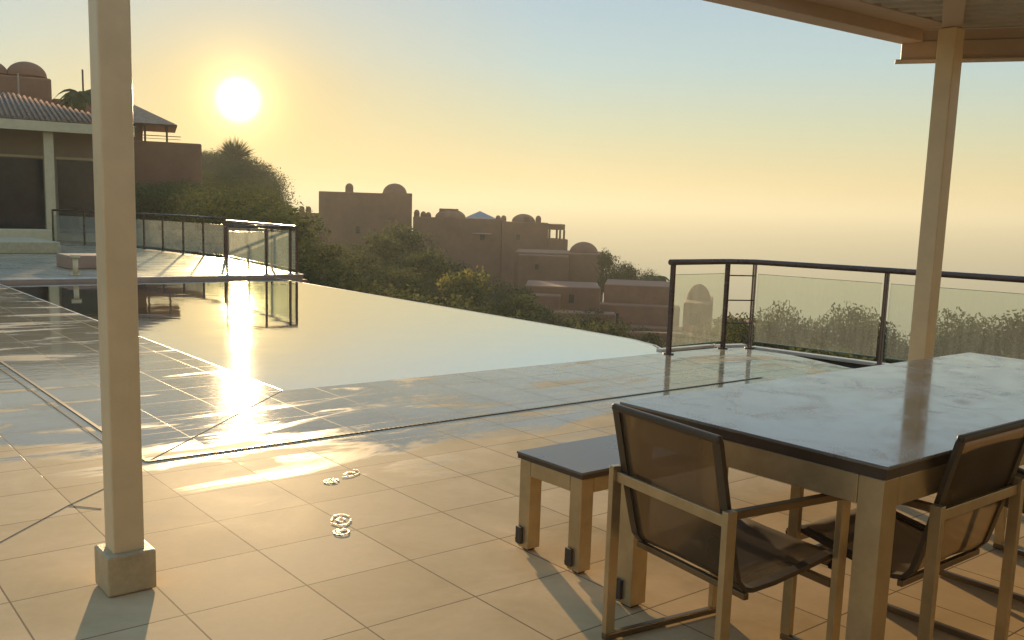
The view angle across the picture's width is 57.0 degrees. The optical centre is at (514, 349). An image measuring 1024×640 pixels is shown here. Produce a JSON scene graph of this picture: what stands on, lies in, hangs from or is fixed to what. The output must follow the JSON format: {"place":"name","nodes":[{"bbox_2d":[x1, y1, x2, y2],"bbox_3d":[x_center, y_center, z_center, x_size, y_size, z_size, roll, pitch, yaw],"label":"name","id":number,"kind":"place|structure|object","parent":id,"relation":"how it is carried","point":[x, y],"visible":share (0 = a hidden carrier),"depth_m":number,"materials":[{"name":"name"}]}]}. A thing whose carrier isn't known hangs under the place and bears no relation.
{"place":"outdoors","nodes":[
{"label":"outdoors","id":0,"kind":"place"},
{"bbox_2d":[0,229,51,240],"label":"garden wall","id":1,"kind":"structure","parent":0,"point":[45,234],"depth_m":27.64,"materials":[{"name":"beige paint"}]},
{"bbox_2d":[0,243,301,281],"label":"raised terrace","id":2,"kind":"structure","parent":0,"point":[150,262],"depth_m":19.63,"materials":[{"name":"tile"}]},
{"bbox_2d":[0,237,60,253],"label":"raised planter","id":3,"kind":"object","parent":2,"relation":"on","point":[20,245],"visible":0.9,"depth_m":22.73,"materials":[{"name":"stone"}]},
{"bbox_2d":[70,254,80,274],"bbox_3d":[-7.797,-1.510,16.747,0.170,0.358,0.170,-5,11,-39],"label":"bollard lamp","id":4,"kind":"object","parent":2,"relation":"on","point":[74,257],"visible":1,"depth_m":16.71,"materials":[{"name":"white metal"}]},
{"bbox_2d":[56,253,96,268],"bbox_3d":[-8.323,-1.767,18.747,1.250,0.258,0.900,-5,11,-39],"label":"low bench","id":5,"kind":"object","parent":2,"relation":"on","point":[85,260],"visible":0.51,"depth_m":18.25,"materials":[{"name":"stone"}]},
{"bbox_2d":[51,209,225,258],"bbox_3d":[-10.325,-3.263,25.985,8.915,1.007,0.689,8,11,38],"label":"glass railing","id":6,"kind":"object","parent":2,"relation":"on","point":[162,221],"visible":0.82,"depth_m":25.59,"materials":[{"name":"brown metal"}]},
{"bbox_2d":[0,275,302,282],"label":"riser","id":7,"kind":"object","parent":2,"relation":"attached to","point":[144,279],"visible":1,"depth_m":17.11,"materials":[{"name":"stone"}]},
{"bbox_2d":[0,274,303,280],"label":"coping","id":8,"kind":"object","parent":2,"relation":"on","point":[152,277],"visible":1,"depth_m":17.00,"materials":[{"name":"stone"}]},
{"bbox_2d":[224,220,299,274],"bbox_3d":[-5.583,-2.295,20.568,1.435,0.947,5.606,-1,9,-17],"label":"glass railing","id":9,"kind":"object","parent":2,"relation":"on","point":[266,226],"visible":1,"depth_m":18.58,"materials":[{"name":"brown metal"}]},
{"bbox_2d":[136,204,264,261],"bbox_3d":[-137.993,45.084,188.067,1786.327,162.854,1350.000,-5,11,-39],"label":"hillside","id":10,"kind":"structure","parent":0,"point":[153,238],"depth_m":40.69,"materials":[{"name":"green plant"}]},
{"bbox_2d":[0,61,91,114],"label":"domed tower","id":11,"kind":"structure","parent":10,"relation":"on","point":[28,79],"depth_m":57.60,"materials":[{"name":"paint"}]},
{"bbox_2d":[0,92,135,244],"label":"tiled roof house","id":12,"kind":"structure","parent":10,"relation":"on","point":[46,157],"depth_m":30.96,"materials":[{"name":"ceramic"}]},
{"bbox_2d":[0,154,45,228],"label":"window","id":13,"kind":"structure","parent":12,"relation":"in","point":[22,203],"depth_m":30.86,"materials":[{"name":"grey glass"}]},
{"bbox_2d":[55,157,94,232],"bbox_3d":[-14.588,-5.191,31.797,1.522,2.510,0.090,-3,10,-31],"label":"window","id":14,"kind":"structure","parent":12,"relation":"in","point":[75,178],"depth_m":31.69,"materials":[{"name":"grey glass"}]},
{"bbox_2d":[55,89,90,111],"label":"palm tree","id":15,"kind":"object","parent":10,"relation":"on","point":[79,100],"visible":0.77,"depth_m":52.42,"materials":[{"name":"green plant"}]},
{"bbox_2d":[135,186,181,229],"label":"shrub","id":16,"kind":"object","parent":10,"relation":"on","point":[149,209],"visible":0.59,"depth_m":41.53,"materials":[{"name":"green plant"}]},
{"bbox_2d":[133,104,201,187],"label":"pavilion house","id":17,"kind":"structure","parent":10,"relation":"on","point":[155,161],"depth_m":66.36,"materials":[{"name":"paint"}]},
{"bbox_2d":[135,180,202,227],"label":"shrub","id":18,"kind":"object","parent":10,"relation":"on","point":[172,189],"visible":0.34,"depth_m":43.91,"materials":[{"name":"green plant"}]},
{"bbox_2d":[136,183,218,235],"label":"shrub","id":19,"kind":"object","parent":10,"relation":"on","point":[183,208],"visible":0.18,"depth_m":46.86,"materials":[{"name":"green plant"}]},
{"bbox_2d":[178,180,230,207],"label":"shrub","id":20,"kind":"object","parent":10,"relation":"on","point":[204,189],"visible":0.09,"depth_m":60.32,"materials":[{"name":"green plant"}]},
{"bbox_2d":[202,150,229,171],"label":"shrub","id":21,"kind":"object","parent":10,"relation":"on","point":[209,163],"visible":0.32,"depth_m":128.85,"materials":[{"name":"green plant"}]},
{"bbox_2d":[154,184,286,263],"bbox_3d":[-11.757,-3.775,36.993,5.042,5.464,5.149,2,8,3],"label":"shrub","id":22,"kind":"object","parent":10,"relation":"on","point":[214,241],"visible":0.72,"depth_m":36.41,"materials":[{"name":"green plant"}]},
{"bbox_2d":[202,149,243,171],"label":"shrub","id":23,"kind":"object","parent":10,"relation":"on","point":[226,156],"visible":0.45,"depth_m":129.24,"materials":[{"name":"green plant"}]},
{"bbox_2d":[211,135,255,160],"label":"spiky plant","id":24,"kind":"object","parent":10,"relation":"on","point":[235,148],"visible":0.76,"depth_m":131.05,"materials":[{"name":"green plant"}]},
{"bbox_2d":[192,180,284,243],"bbox_3d":[-15.289,-6.750,51.980,4.855,5.152,4.755,1,8,-6],"label":"shrub","id":25,"kind":"object","parent":10,"relation":"on","point":[232,194],"visible":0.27,"depth_m":51.09,"materials":[{"name":"green plant"}]},
{"bbox_2d":[222,182,278,220],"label":"shrub","id":26,"kind":"object","parent":10,"relation":"on","point":[259,196],"visible":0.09,"depth_m":63.82,"materials":[{"name":"green plant"}]},
{"bbox_2d":[226,156,276,179],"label":"shrub","id":27,"kind":"object","parent":10,"relation":"on","point":[249,165],"visible":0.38,"depth_m":129.99,"materials":[{"name":"green plant"}]},
{"bbox_2d":[236,160,275,177],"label":"shrub","id":28,"kind":"object","parent":10,"relation":"on","point":[263,171],"visible":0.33,"depth_m":130.91,"materials":[{"name":"green plant"}]},
{"bbox_2d":[239,175,288,200],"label":"shrub","id":29,"kind":"object","parent":10,"relation":"on","point":[271,183],"visible":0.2,"depth_m":119.35,"materials":[{"name":"green plant"}]},
{"bbox_2d":[247,163,285,184],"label":"shrub","id":30,"kind":"object","parent":10,"relation":"on","point":[274,176],"visible":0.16,"depth_m":130.69,"materials":[{"name":"green plant"}]},
{"bbox_2d":[203,193,331,275],"bbox_3d":[-11.556,-3.681,43.394,6.000,7.025,7.698,-3,9,-28],"label":"shrub","id":31,"kind":"object","parent":10,"relation":"on","point":[302,223],"visible":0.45,"depth_m":42.80,"materials":[{"name":"green plant"}]},
{"bbox_2d":[236,198,327,262],"bbox_3d":[-13.206,-5.329,52.338,6.775,6.183,5.280,5,9,22],"label":"shrub","id":32,"kind":"object","parent":10,"relation":"on","point":[277,203],"visible":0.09,"depth_m":51.56,"materials":[{"name":"green plant"}]},
{"bbox_2d":[214,242,391,293],"bbox_3d":[-7.450,-0.605,30.593,6.143,5.897,6.016,4,8,13],"label":"tree","id":33,"kind":"object","parent":10,"relation":"on","point":[314,264],"visible":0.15,"depth_m":29.80,"materials":[{"name":"green plant"}]},
{"bbox_2d":[262,257,355,285],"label":"shrub","id":34,"kind":"object","parent":10,"relation":"on","point":[322,271],"visible":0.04,"depth_m":42.21,"materials":[{"name":"green plant"}]},
{"bbox_2d":[303,245,336,268],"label":"tree","id":35,"kind":"object","parent":10,"relation":"on","point":[326,249],"visible":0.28,"depth_m":55.21,"materials":[{"name":"green plant"}]},
{"bbox_2d":[294,269,368,293],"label":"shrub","id":36,"kind":"object","parent":10,"relation":"on","point":[347,286],"visible":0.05,"depth_m":29.95,"materials":[{"name":"green plant"}]},
{"bbox_2d":[316,255,370,287],"bbox_3d":[-9.501,-2.207,52.554,3.576,6.114,2.899,7,10,32],"label":"tree","id":37,"kind":"object","parent":10,"relation":"on","point":[350,265],"visible":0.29,"depth_m":52.10,"materials":[{"name":"green plant"}]},
{"bbox_2d":[290,183,411,250],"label":"domed villa","id":38,"kind":"object","parent":10,"relation":"on","point":[349,215],"visible":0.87,"depth_m":136.94,"materials":[{"name":"paint"}]},
{"bbox_2d":[336,252,383,280],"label":"tree","id":39,"kind":"object","parent":10,"relation":"on","point":[362,259],"visible":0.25,"depth_m":63.04,"materials":[{"name":"green plant"}]},
{"bbox_2d":[333,274,397,294],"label":"tree","id":40,"kind":"object","parent":10,"relation":"on","point":[369,284],"visible":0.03,"depth_m":49.80,"materials":[{"name":"green plant"}]},
{"bbox_2d":[342,246,413,266],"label":"tree","id":41,"kind":"object","parent":10,"relation":"on","point":[392,260],"visible":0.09,"depth_m":80.20,"materials":[{"name":"green plant"}]},
{"bbox_2d":[358,229,409,265],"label":"tree","id":42,"kind":"object","parent":10,"relation":"on","point":[383,243],"visible":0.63,"depth_m":81.37,"materials":[{"name":"green plant"}]},
{"bbox_2d":[348,258,437,297],"bbox_3d":[-7.924,-2.429,59.697,7.119,6.556,6.972,-4,10,-35],"label":"tree","id":43,"kind":"object","parent":10,"relation":"on","point":[398,280],"visible":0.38,"depth_m":58.67,"materials":[{"name":"green plant"}]},
{"bbox_2d":[355,280,443,305],"bbox_3d":[-6.012,-0.168,45.911,5.131,6.372,4.160,-1,9,-18],"label":"tree","id":44,"kind":"object","parent":10,"relation":"on","point":[379,289],"visible":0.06,"depth_m":45.54,"materials":[{"name":"green plant"}]},
{"bbox_2d":[364,268,435,295],"bbox_3d":[-7.241,-1.626,59.822,4.130,7.132,5.095,-2,9,-27],"label":"tree","id":45,"kind":"object","parent":10,"relation":"on","point":[403,279],"visible":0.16,"depth_m":59.42,"materials":[{"name":"green plant"}]},
{"bbox_2d":[381,283,432,303],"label":"tree","id":46,"kind":"object","parent":10,"relation":"on","point":[415,299],"visible":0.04,"depth_m":42.12,"materials":[{"name":"green plant"}]},
{"bbox_2d":[379,220,440,266],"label":"tree","id":47,"kind":"object","parent":10,"relation":"on","point":[412,238],"visible":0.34,"depth_m":89.21,"materials":[{"name":"green plant"}]},
{"bbox_2d":[400,246,462,293],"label":"tree","id":48,"kind":"object","parent":10,"relation":"on","point":[422,263],"visible":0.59,"depth_m":69.28,"materials":[{"name":"green plant"}]},
{"bbox_2d":[438,260,470,275],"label":"tree","id":49,"kind":"object","parent":10,"relation":"on","point":[458,268],"visible":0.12,"depth_m":101.48,"materials":[{"name":"green plant"}]},
{"bbox_2d":[425,293,499,315],"bbox_3d":[-3.490,0.601,39.895,6.311,6.105,4.423,4,9,18],"label":"tree","id":50,"kind":"object","parent":10,"relation":"on","point":[459,304],"visible":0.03,"depth_m":39.46,"materials":[{"name":"green plant"}]},
{"bbox_2d":[443,291,482,309],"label":"tree","id":51,"kind":"object","parent":10,"relation":"on","point":[474,299],"visible":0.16,"depth_m":51.96,"materials":[{"name":"green plant"}]},
{"bbox_2d":[435,266,495,313],"bbox_3d":[-2.987,-0.762,56.546,3.697,8.614,4.560,1,8,-3],"label":"tree","id":52,"kind":"object","parent":10,"relation":"on","point":[461,284],"visible":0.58,"depth_m":56.23,"materials":[{"name":"green plant"}]},
{"bbox_2d":[435,290,503,314],"bbox_3d":[-2.401,-0.105,48.941,3.794,5.964,4.813,-5,11,-38],"label":"tree","id":53,"kind":"object","parent":10,"relation":"on","point":[478,308],"visible":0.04,"depth_m":48.34,"materials":[{"name":"green plant"}]},
{"bbox_2d":[432,286,512,310],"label":"tree","id":54,"kind":"object","parent":10,"relation":"on","point":[490,294],"visible":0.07,"depth_m":65.92,"materials":[{"name":"green plant"}]},
{"bbox_2d":[413,208,567,289],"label":"terraced villa","id":55,"kind":"object","parent":10,"relation":"on","point":[489,243],"visible":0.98,"depth_m":137.94,"materials":[{"name":"paint"}]},
{"bbox_2d":[477,277,511,296],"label":"tree","id":56,"kind":"object","parent":10,"relation":"on","point":[500,288],"visible":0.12,"depth_m":81.38,"materials":[{"name":"green plant"}]},
{"bbox_2d":[494,301,513,316],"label":"tree","id":57,"kind":"object","parent":10,"relation":"on","point":[504,304],"visible":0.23,"depth_m":58.73,"materials":[{"name":"green plant"}]},
{"bbox_2d":[482,285,537,300],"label":"tree","id":58,"kind":"object","parent":10,"relation":"on","point":[520,289],"visible":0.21,"depth_m":77.12,"materials":[{"name":"green plant"}]},
{"bbox_2d":[492,299,553,323],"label":"tree","id":59,"kind":"object","parent":10,"relation":"on","point":[521,315],"visible":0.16,"depth_m":55.52,"materials":[{"name":"green plant"}]},
{"bbox_2d":[506,294,544,316],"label":"tree","id":60,"kind":"object","parent":10,"relation":"on","point":[518,304],"visible":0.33,"depth_m":58.37,"materials":[{"name":"green plant"}]},
{"bbox_2d":[517,307,591,329],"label":"tree","id":61,"kind":"object","parent":10,"relation":"on","point":[554,321],"visible":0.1,"depth_m":54.90,"materials":[{"name":"green plant"}]},
{"bbox_2d":[513,242,602,301],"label":"vaulted house","id":62,"kind":"structure","parent":10,"relation":"on","point":[573,264],"depth_m":117.26,"materials":[{"name":"paint"}]},
{"bbox_2d":[506,280,615,324],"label":"slope house","id":63,"kind":"structure","parent":10,"relation":"on","point":[572,297],"depth_m":84.00,"materials":[{"name":"paint"}]},
{"bbox_2d":[580,315,619,329],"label":"tree","id":64,"kind":"object","parent":10,"relation":"on","point":[602,323],"visible":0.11,"depth_m":61.01,"materials":[{"name":"green plant"}]},
{"bbox_2d":[577,317,635,339],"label":"tree","id":65,"kind":"object","parent":10,"relation":"on","point":[609,330],"visible":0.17,"depth_m":44.71,"materials":[{"name":"green plant"}]},
{"bbox_2d":[591,248,624,291],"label":"tree","id":66,"kind":"object","parent":10,"relation":"on","point":[606,262],"visible":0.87,"depth_m":110.52,"materials":[{"name":"green plant"}]},
{"bbox_2d":[596,265,636,294],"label":"tree","id":67,"kind":"object","parent":10,"relation":"on","point":[600,280],"visible":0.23,"depth_m":110.59,"materials":[{"name":"green plant"}]},
{"bbox_2d":[613,261,647,279],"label":"tree","id":68,"kind":"object","parent":10,"relation":"on","point":[631,272],"visible":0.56,"depth_m":110.06,"materials":[{"name":"green plant"}]},
{"bbox_2d":[600,279,681,332],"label":"stepped house","id":69,"kind":"structure","parent":10,"relation":"on","point":[640,303],"depth_m":93.81,"materials":[{"name":"paint"}]},
{"bbox_2d":[587,329,694,344],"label":"garden wall","id":70,"kind":"structure","parent":10,"relation":"on","point":[663,335],"depth_m":59.95,"materials":[{"name":"stone"}]},
{"bbox_2d":[630,333,660,344],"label":"tree","id":71,"kind":"object","parent":10,"relation":"on","point":[652,338],"visible":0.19,"depth_m":53.77,"materials":[{"name":"green plant"}]},
{"bbox_2d":[648,315,747,347],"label":"shrub","id":72,"kind":"object","parent":10,"relation":"on","point":[703,337],"visible":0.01,"depth_m":33.34,"materials":[{"name":"green plant"}]},
{"bbox_2d":[682,284,760,340],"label":"domed house","id":73,"kind":"structure","parent":10,"relation":"on","point":[698,308],"depth_m":61.28,"materials":[{"name":"paint"}]},
{"bbox_2d":[700,312,793,349],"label":"shrub","id":74,"kind":"object","parent":10,"relation":"on","point":[740,338],"visible":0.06,"depth_m":29.78,"materials":[{"name":"green plant"}]},
{"bbox_2d":[740,307,786,347],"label":"shrub","id":75,"kind":"object","parent":10,"relation":"on","point":[760,319],"visible":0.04,"depth_m":30.55,"materials":[{"name":"green plant"}]},
{"bbox_2d":[743,299,860,355],"bbox_3d":[8.818,2.335,29.233,3.353,7.730,2.877,7,10,30],"label":"shrub","id":76,"kind":"object","parent":10,"relation":"on","point":[775,329],"visible":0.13,"depth_m":28.93,"materials":[{"name":"green plant"}]},
{"bbox_2d":[769,318,858,357],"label":"shrub","id":77,"kind":"object","parent":10,"relation":"on","point":[798,333],"visible":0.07,"depth_m":28.19,"materials":[{"name":"green plant"}]},
{"bbox_2d":[782,338,867,359],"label":"shrub","id":78,"kind":"object","parent":10,"relation":"on","point":[813,344],"depth_m":22.20,"materials":[{"name":"green plant"}]},
{"bbox_2d":[794,301,894,362],"bbox_3d":[10.033,2.274,29.004,3.562,7.730,3.757,6,9,28],"label":"shrub","id":79,"kind":"object","parent":10,"relation":"on","point":[837,332],"visible":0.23,"depth_m":27.63,"materials":[{"name":"green plant"}]},
{"bbox_2d":[805,348,884,361],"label":"shrub","id":80,"kind":"object","parent":10,"relation":"on","point":[844,350],"depth_m":21.03,"materials":[{"name":"green plant"}]},
{"bbox_2d":[827,306,908,362],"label":"shrub","id":81,"kind":"object","parent":10,"relation":"on","point":[869,320],"visible":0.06,"depth_m":29.44,"materials":[{"name":"green plant"}]},
{"bbox_2d":[847,314,910,362],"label":"shrub","id":82,"kind":"object","parent":10,"relation":"on","point":[899,342],"visible":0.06,"depth_m":28.23,"materials":[{"name":"green plant"}]},
{"bbox_2d":[856,326,988,363],"bbox_3d":[11.329,3.049,27.360,4.334,7.730,4.110,8,10,36],"label":"shrub","id":83,"kind":"object","parent":10,"relation":"on","point":[942,344],"visible":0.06,"depth_m":26.22,"materials":[{"name":"green plant"}]},
{"bbox_2d":[900,312,1004,356],"bbox_3d":[12.948,2.640,28.752,3.612,7.730,3.425,6,9,29],"label":"shrub","id":84,"kind":"object","parent":10,"relation":"on","point":[984,321],"depth_m":27.79,"materials":[{"name":"green plant"}]},
{"bbox_2d":[933,306,1023,357],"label":"shrub","id":85,"kind":"object","parent":10,"relation":"on","point":[959,328],"visible":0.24,"depth_m":26.68,"materials":[{"name":"green plant"}]},
{"bbox_2d":[943,309,1023,359],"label":"shrub","id":86,"kind":"object","parent":10,"relation":"on","point":[1018,337],"visible":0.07,"depth_m":26.81,"materials":[{"name":"green plant"}]},
{"bbox_2d":[982,314,1023,358],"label":"shrub","id":87,"kind":"object","parent":10,"relation":"on","point":[1006,332],"visible":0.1,"depth_m":26.81,"materials":[{"name":"green plant"}]},
{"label":"retaining wall","id":88,"kind":"structure","parent":10,"relation":"on","visible":0},
{"bbox_2d":[672,348,869,368],"bbox_3d":[4.987,0.581,8.228,7.824,0.360,1.178,8,10,36],"label":"kerb base","id":89,"kind":"object","parent":88,"relation":"on","point":[849,365],"visible":0.05,"depth_m":9.78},
{"bbox_2d":[656,343,889,365],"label":"kerb","id":90,"kind":"structure","parent":89,"relation":"on","point":[803,354],"depth_m":10.10,"materials":[{"name":"stone"}]},
{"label":"pool shell","id":91,"kind":"structure","parent":10,"relation":"on","visible":0},
{"bbox_2d":[0,278,660,390],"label":"pool lip","id":92,"kind":"object","parent":91,"relation":"on","point":[329,287],"visible":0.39,"depth_m":11.32,"materials":[{"name":"white stone"}]},
{"bbox_2d":[0,278,665,390],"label":"pool water","id":93,"kind":"structure","parent":0,"point":[283,334],"depth_m":10.69,"materials":[{"name":"liquid"}]},
{"bbox_2d":[0,285,1023,639],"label":"terrace floor","id":94,"kind":"structure","parent":0,"point":[246,543],"depth_m":4.40,"materials":[{"name":"tile"}]},
{"bbox_2d":[88,0,155,596],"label":"square post","id":95,"kind":"object","parent":94,"relation":"on","point":[125,557],"visible":1,"depth_m":3.27,"materials":[{"name":"beige paint"}]},
{"bbox_2d":[0,391,280,541],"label":"floor joint","id":96,"kind":"object","parent":94,"relation":"on","point":[103,488],"visible":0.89,"depth_m":4.44,"materials":[{"name":"tile"}]},
{"bbox_2d":[331,514,350,534],"bbox_3d":[-0.773,0.777,4.199,0.091,0.002,0.289,1,8,-9],"label":"wet footprint","id":97,"kind":"object","parent":94,"relation":"on","point":[342,529],"visible":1,"depth_m":4.19,"materials":[{"name":"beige liquid"}]},
{"bbox_2d":[0,360,758,461],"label":"drain channel","id":98,"kind":"object","parent":94,"relation":"on","point":[65,405],"visible":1,"depth_m":6.33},
{"bbox_2d":[157,377,760,459],"bbox_3d":[0.147,0.424,6.823,5.380,0.002,0.018,-5,11,-39],"label":"drain grate","id":99,"kind":"object","parent":98,"relation":"on","point":[437,421],"visible":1,"depth_m":6.25,"materials":[{"name":"grey metal"}]},
{"bbox_2d":[515,434,619,573],"bbox_3d":[1.015,0.580,4.506,2.279,0.419,0.400,-5,11,-39],"label":"bench","id":100,"kind":"object","parent":94,"relation":"on","point":[579,470],"visible":0.45,"depth_m":3.80,"materials":[{"name":"wood"}]},
{"bbox_2d":[601,403,850,639],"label":"sling armchair","id":101,"kind":"object","parent":94,"relation":"on","point":[671,476],"visible":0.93,"depth_m":2.88,"materials":[{"name":"fabric"}]},
{"bbox_2d":[616,352,1023,639],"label":"dining table","id":102,"kind":"object","parent":94,"relation":"on","point":[876,443],"visible":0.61,"depth_m":3.10,"materials":[{"name":"stone"}]},
{"bbox_2d":[663,259,1023,364],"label":"glass railing","id":103,"kind":"object","parent":94,"relation":"on","point":[673,263],"visible":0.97,"depth_m":9.73,"materials":[{"name":"brown metal"}]},
{"bbox_2d":[780,419,1023,639],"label":"sling armchair","id":104,"kind":"object","parent":94,"relation":"on","point":[981,483],"visible":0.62,"depth_m":2.99,"materials":[{"name":"fabric"}]},
{"bbox_2d":[908,27,964,360],"bbox_3d":[2.504,-0.611,5.659,0.170,2.536,0.170,-5,11,-39],"label":"square post","id":105,"kind":"object","parent":94,"relation":"on","point":[947,75],"visible":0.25,"depth_m":5.57,"materials":[{"name":"beige paint"}]},
{"bbox_2d":[703,0,1023,63],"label":"terrace roof","id":106,"kind":"structure","parent":105,"relation":"on","point":[994,30],"depth_m":5.34,"materials":[{"name":"paint"}]},
{"bbox_2d":[939,467,1023,602],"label":"sling armchair","id":107,"kind":"object","parent":94,"relation":"on","point":[999,535],"visible":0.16,"depth_m":3.80,"materials":[{"name":"metal"}]},
{"bbox_2d":[0,0,1023,234],"label":"sky","id":108,"kind":"structure","parent":0,"point":[645,111],"materials":[{"name":"yellow"}]},
{"bbox_2d":[293,211,1023,348],"bbox_3d":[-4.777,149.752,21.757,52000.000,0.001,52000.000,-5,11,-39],"label":"sea","id":109,"kind":"structure","parent":0,"point":[656,247],"depth_m":3615.96,"materials":[{"name":"teal liquid"}]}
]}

